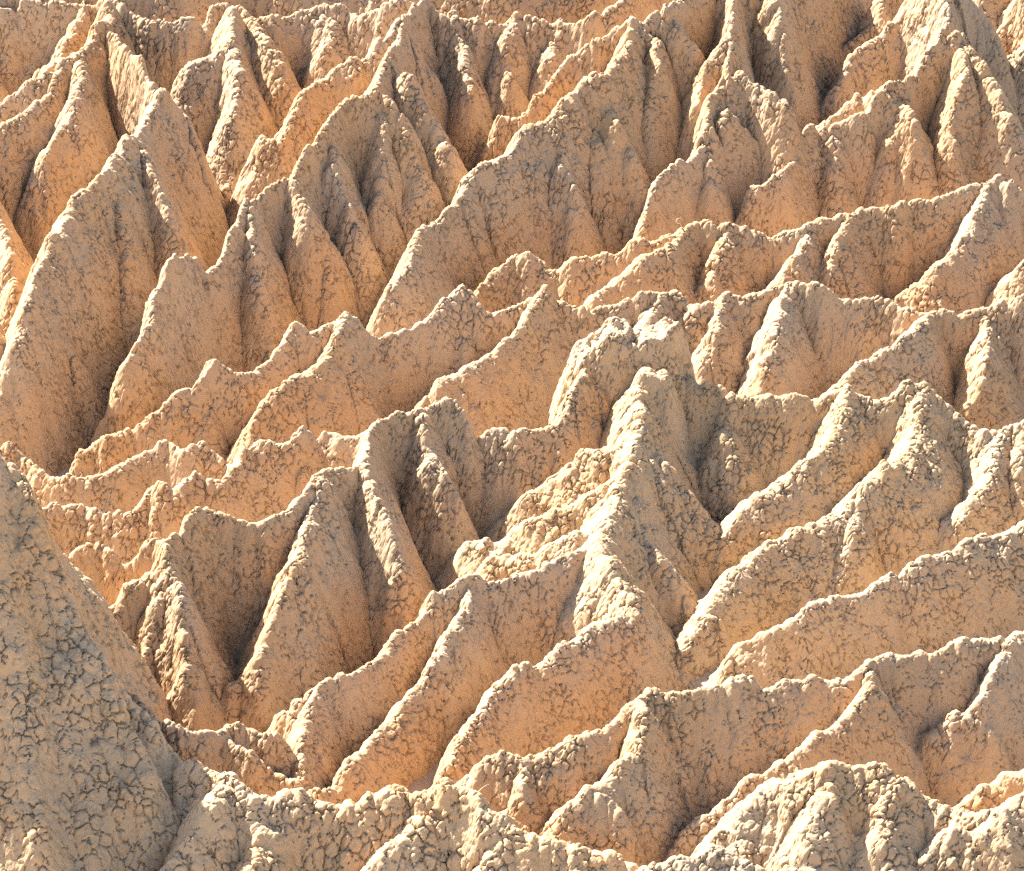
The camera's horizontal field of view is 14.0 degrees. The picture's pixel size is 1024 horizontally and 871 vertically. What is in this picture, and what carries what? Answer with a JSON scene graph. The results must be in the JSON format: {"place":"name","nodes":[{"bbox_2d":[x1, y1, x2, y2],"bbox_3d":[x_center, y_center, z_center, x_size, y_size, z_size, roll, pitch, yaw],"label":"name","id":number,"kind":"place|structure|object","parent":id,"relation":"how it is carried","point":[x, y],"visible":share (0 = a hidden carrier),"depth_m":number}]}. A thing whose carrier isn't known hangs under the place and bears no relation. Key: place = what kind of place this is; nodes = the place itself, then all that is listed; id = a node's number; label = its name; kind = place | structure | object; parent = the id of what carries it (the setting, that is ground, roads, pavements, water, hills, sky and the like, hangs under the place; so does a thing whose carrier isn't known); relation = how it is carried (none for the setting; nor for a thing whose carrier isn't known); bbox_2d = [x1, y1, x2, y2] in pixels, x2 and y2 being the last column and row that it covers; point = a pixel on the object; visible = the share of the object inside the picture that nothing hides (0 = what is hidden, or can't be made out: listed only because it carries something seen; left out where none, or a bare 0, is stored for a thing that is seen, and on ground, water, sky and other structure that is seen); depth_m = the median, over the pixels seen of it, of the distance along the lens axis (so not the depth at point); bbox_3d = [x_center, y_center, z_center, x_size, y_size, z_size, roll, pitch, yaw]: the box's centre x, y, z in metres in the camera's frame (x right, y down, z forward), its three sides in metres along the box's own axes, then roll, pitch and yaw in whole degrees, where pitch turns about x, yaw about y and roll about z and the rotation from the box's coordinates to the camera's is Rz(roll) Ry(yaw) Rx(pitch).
{"place":"outdoors","nodes":[
{"label":"outdoors","id":0,"kind":"place"},
{"bbox_2d":[0,20,228,476],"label":"clay hill","id":1,"kind":"structure","parent":0,"point":[112,202],"depth_m":86.01},
{"bbox_2d":[0,439,230,513],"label":"clay hill","id":2,"kind":"structure","parent":0,"point":[123,487],"depth_m":79.36},
{"bbox_2d":[42,426,362,563],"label":"clay hill","id":3,"kind":"structure","parent":0,"point":[262,479],"depth_m":78.06},
{"bbox_2d":[127,692,327,801],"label":"clay hill","id":4,"kind":"structure","parent":0,"point":[257,762],"depth_m":72.09},
{"bbox_2d":[63,397,485,733],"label":"clay hill","id":5,"kind":"structure","parent":0,"point":[222,618],"depth_m":75.71},
{"bbox_2d":[89,0,468,446],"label":"clay hill","id":6,"kind":"structure","parent":0,"point":[354,172],"depth_m":87.25},
{"bbox_2d":[0,455,638,870],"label":"clay hill","id":7,"kind":"structure","parent":0,"point":[96,773],"depth_m":69.92},
{"bbox_2d":[0,0,676,206],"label":"clay hill","id":8,"kind":"structure","parent":0,"point":[233,81],"depth_m":92.24},
{"bbox_2d":[266,534,659,804],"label":"clay hill","id":9,"kind":"structure","parent":0,"point":[464,675],"depth_m":74.11},
{"bbox_2d":[55,467,952,807],"bbox_3d":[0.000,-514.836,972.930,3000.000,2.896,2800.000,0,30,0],"label":"ground","id":10,"kind":"structure","parent":0,"point":[421,785],"depth_m":73.87},
{"bbox_2d":[0,0,1012,94],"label":"clay hill","id":11,"kind":"structure","parent":0,"point":[503,11],"depth_m":93.19},
{"bbox_2d":[366,0,717,337],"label":"clay hill","id":12,"kind":"structure","parent":0,"point":[577,157],"depth_m":88.89},
{"bbox_2d":[473,368,611,539],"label":"clay hill","id":13,"kind":"structure","parent":0,"point":[519,462],"depth_m":79.79},
{"bbox_2d":[69,280,1023,477],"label":"clay hill","id":14,"kind":"structure","parent":0,"point":[345,373],"depth_m":83.16},
{"bbox_2d":[636,843,766,870],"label":"clay hill","id":15,"kind":"structure","parent":0,"point":[712,857],"depth_m":69.52},
{"bbox_2d":[433,359,1023,702],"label":"clay hill","id":16,"kind":"structure","parent":0,"point":[754,516],"depth_m":79.13},
{"bbox_2d":[548,316,695,423],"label":"hoodoo","id":17,"kind":"object","parent":16,"relation":"on","point":[609,353],"visible":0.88,"depth_m":80.49},
{"bbox_2d":[630,367,690,458],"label":"hoodoo","id":18,"kind":"object","parent":16,"relation":"on","point":[659,387],"visible":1,"depth_m":80.07},
{"bbox_2d":[457,631,1023,866],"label":"clay hill","id":19,"kind":"structure","parent":0,"point":[648,776],"depth_m":72.08},
{"bbox_2d":[473,174,1023,314],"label":"clay hill","id":20,"kind":"structure","parent":0,"point":[959,251],"depth_m":86.46},
{"bbox_2d":[633,0,869,241],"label":"clay hill","id":21,"kind":"structure","parent":0,"point":[765,78],"depth_m":89.96},
{"bbox_2d":[689,760,1023,870],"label":"clay hill","id":22,"kind":"structure","parent":0,"point":[832,815],"depth_m":69.90},
{"bbox_2d":[703,520,1023,688],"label":"clay hill","id":23,"kind":"structure","parent":0,"point":[970,588],"depth_m":76.74},
{"bbox_2d":[734,0,1023,237],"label":"clay hill","id":24,"kind":"structure","parent":0,"point":[920,99],"depth_m":90.36},
{"bbox_2d":[953,769,1023,812],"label":"clay hill","id":25,"kind":"structure","parent":0,"point":[1001,788],"depth_m":70.88},
{"bbox_2d":[996,0,1023,129],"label":"clay hill","id":26,"kind":"structure","parent":0,"point":[1010,26],"depth_m":93.90}
]}

